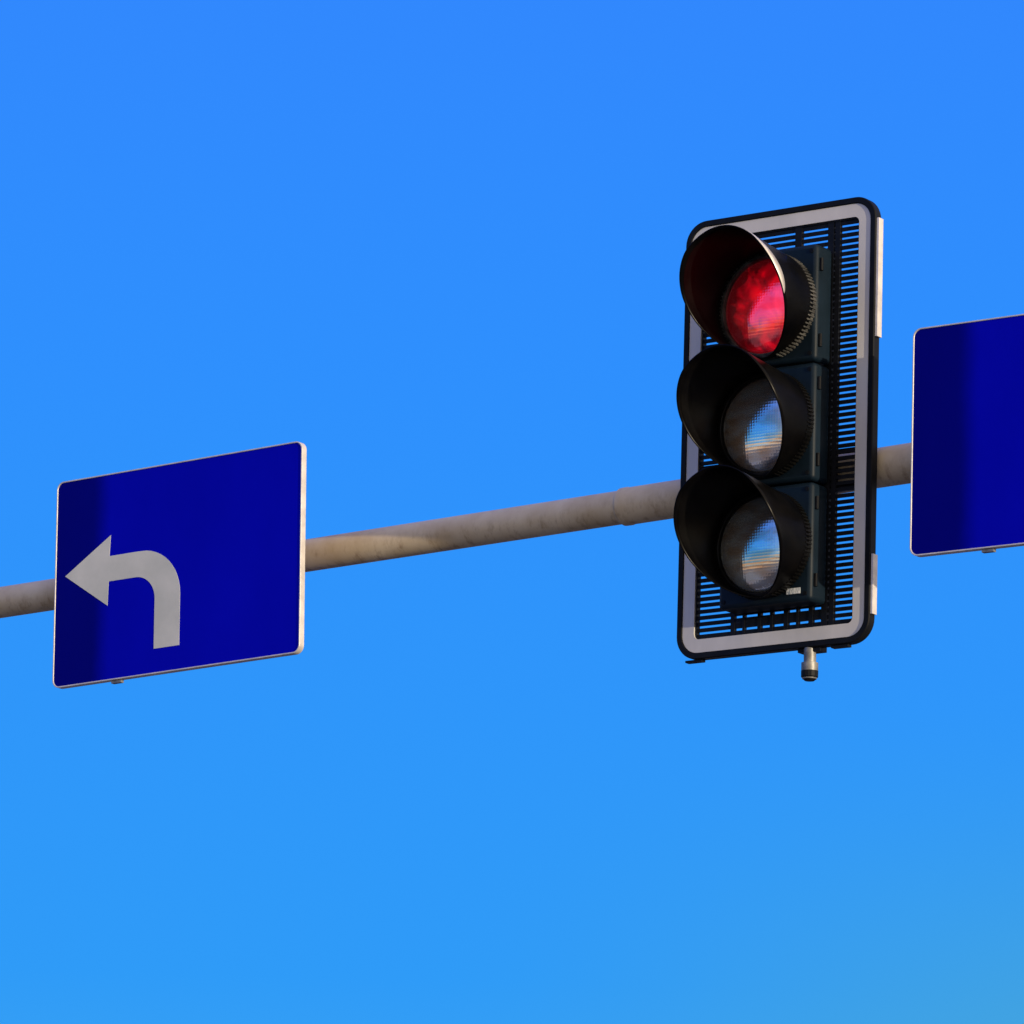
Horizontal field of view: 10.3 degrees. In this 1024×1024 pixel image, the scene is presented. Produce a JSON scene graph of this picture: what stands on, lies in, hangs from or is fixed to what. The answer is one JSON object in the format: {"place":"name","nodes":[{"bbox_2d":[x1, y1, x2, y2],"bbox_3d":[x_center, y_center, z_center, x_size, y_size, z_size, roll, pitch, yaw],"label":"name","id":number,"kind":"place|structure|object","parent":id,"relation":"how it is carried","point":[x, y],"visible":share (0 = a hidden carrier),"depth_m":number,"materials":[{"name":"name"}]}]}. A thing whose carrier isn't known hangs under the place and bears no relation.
{"place":"outdoors","nodes":[
{"label":"outdoors","id":0,"kind":"place"},
{"bbox_2d":[0,0,1023,1023],"label":"sky","id":1,"kind":"structure","parent":0,"point":[434,250],"materials":[{"name":"blue"}]},
{"bbox_2d":[720,244,830,613],"bbox_3d":[0.809,-0.254,17.390,0.336,1.119,0.091,-7,-15,35],"label":"signal housing","id":2,"kind":"object","parent":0,"point":[796,363],"visible":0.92,"depth_m":17.29,"materials":[{"name":"black plastic"}]},
{"bbox_2d":[682,203,870,652],"bbox_3d":[0.815,-0.257,17.440,0.660,1.360,0.007,-7,-15,35],"label":"backboard white border","id":3,"kind":"object","parent":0,"point":[691,642],"visible":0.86,"depth_m":17.35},
{"bbox_3d":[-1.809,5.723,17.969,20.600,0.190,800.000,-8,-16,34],"label":"pavement","id":4,"kind":"structure","parent":0,"visible":0},
{"bbox_2d":[0,443,910,617],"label":"signal mast","id":5,"kind":"object","parent":4,"relation":"on","point":[630,506],"visible":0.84,"depth_m":18.07,"materials":[{"name":"grey metal"}]},
{"bbox_2d":[52,441,306,688],"bbox_3d":[-1.016,0.210,18.656,1.023,0.712,0.295,-9,-17,34],"label":"traffic sign","id":6,"kind":"object","parent":5,"relation":"attached to","point":[188,565],"visible":1,"depth_m":18.53,"materials":[{"name":"metal"}]},
{"bbox_2d":[673,465,808,598],"bbox_3d":[0.686,0.061,17.157,0.359,0.362,0.266,-7,-15,35],"label":"green visor","id":7,"kind":"object","parent":5,"relation":"attached to","point":[707,498],"visible":1,"depth_m":17.20,"materials":[{"name":"plastic"}]},
{"bbox_2d":[676,344,810,478],"bbox_3d":[0.698,-0.305,17.239,0.359,0.362,0.266,-7,-15,35],"label":"amber visor","id":8,"kind":"object","parent":5,"relation":"attached to","point":[711,377],"visible":0.94,"depth_m":17.28,"materials":[{"name":"plastic"}]},
{"bbox_2d":[679,225,812,359],"bbox_3d":[0.709,-0.671,17.322,0.359,0.362,0.266,-7,-15,35],"label":"red visor","id":9,"kind":"object","parent":5,"relation":"attached to","point":[714,259],"visible":0.9,"depth_m":17.36,"materials":[{"name":"plastic"}]},
{"bbox_2d":[745,229,784,292],"bbox_3d":[0.767,-0.767,17.170,0.130,0.199,0.041,3,-13,-6],"label":"red visor edge strip","id":10,"kind":"object","parent":9,"relation":"attached to","point":[776,263],"visible":1,"depth_m":17.17,"materials":[{"name":"plastic"}]},
{"bbox_2d":[720,497,778,592],"bbox_3d":[0.757,0.098,17.252,0.299,0.299,0.054,-7,-15,35],"label":"green lens","id":11,"kind":"object","parent":5,"relation":"attached to","point":[749,550],"visible":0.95,"depth_m":17.25,"materials":[{"name":"glass"}]},
{"bbox_2d":[723,377,781,471],"bbox_3d":[0.768,-0.268,17.334,0.299,0.299,0.054,-7,-15,35],"label":"amber lens","id":12,"kind":"object","parent":5,"relation":"attached to","point":[752,431],"visible":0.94,"depth_m":17.33,"materials":[{"name":"glass"}]},
{"bbox_2d":[726,259,783,353],"bbox_3d":[0.780,-0.634,17.416,0.299,0.299,0.054,-7,-15,35],"label":"red lens","id":13,"kind":"object","parent":5,"relation":"attached to","point":[755,312],"visible":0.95,"depth_m":17.41,"materials":[{"name":"red glass"}]},
{"bbox_2d":[714,491,811,599],"bbox_3d":[0.762,0.097,17.259,0.341,0.336,0.037,-7,-15,35],"label":"green collar","id":14,"kind":"object","parent":5,"relation":"attached to","point":[717,544],"visible":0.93,"depth_m":17.28,"materials":[{"name":"plastic"}]},
{"bbox_2d":[716,372,813,478],"bbox_3d":[0.773,-0.269,17.341,0.341,0.336,0.037,-7,-15,35],"label":"amber collar","id":15,"kind":"object","parent":5,"relation":"attached to","point":[729,399],"visible":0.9,"depth_m":17.37,"materials":[{"name":"plastic"}]},
{"bbox_2d":[719,253,816,359],"bbox_3d":[0.785,-0.634,17.423,0.341,0.336,0.037,-7,-15,35],"label":"red collar","id":16,"kind":"object","parent":5,"relation":"attached to","point":[733,279],"visible":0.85,"depth_m":17.46,"materials":[{"name":"plastic"}]},
{"bbox_2d":[721,248,823,603],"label":"housing hinges and screws","id":17,"kind":"object","parent":5,"relation":"attached to","point":[811,250],"visible":0.96,"depth_m":17.29,"materials":[{"name":"black plastic"}]},
{"bbox_2d":[677,197,880,659],"bbox_3d":[0.821,-0.255,17.448,0.700,1.400,0.034,-7,-15,35],"label":"backboard rim","id":18,"kind":"object","parent":5,"relation":"attached to","point":[863,632],"visible":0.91,"depth_m":17.31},
{"bbox_2d":[685,644,850,681],"bbox_3d":[0.781,0.478,17.301,0.590,0.104,0.056,-7,-15,35],"label":"bottom bracket","id":19,"kind":"object","parent":18,"relation":"attached to","point":[810,672],"visible":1,"depth_m":17.19,"materials":[{"name":"black metal"}]},
{"bbox_2d":[801,647,817,679],"bbox_3d":[0.905,0.459,17.214,0.051,0.100,0.051,-7,-15,35],"label":"bottom stub pipe","id":20,"kind":"object","parent":19,"relation":"attached to","point":[809,662],"visible":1,"depth_m":17.20,"materials":[{"name":"silver metal"}]},
{"bbox_2d":[695,217,858,638],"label":"backboard louvres","id":21,"kind":"object","parent":18,"relation":"attached to","point":[826,614],"visible":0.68,"depth_m":17.34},
{"bbox_2d":[870,217,882,614],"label":"backboard edge trim","id":22,"kind":"structure","parent":18,"relation":"attached to","point":[878,333],"depth_m":17.32,"materials":[{"name":"white metal"}]},
{"bbox_2d":[786,587,799,594],"bbox_3d":[0.853,0.240,17.176,0.049,0.018,0.002,-7,-15,35],"label":"type label","id":23,"kind":"object","parent":5,"relation":"attached to","point":[792,591],"visible":1,"depth_m":17.18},
{"bbox_2d":[910,314,1023,556],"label":"traffic sign","id":24,"kind":"object","parent":5,"relation":"attached to","point":[967,463],"visible":1,"depth_m":16.88,"materials":[{"name":"metal"}]}
]}

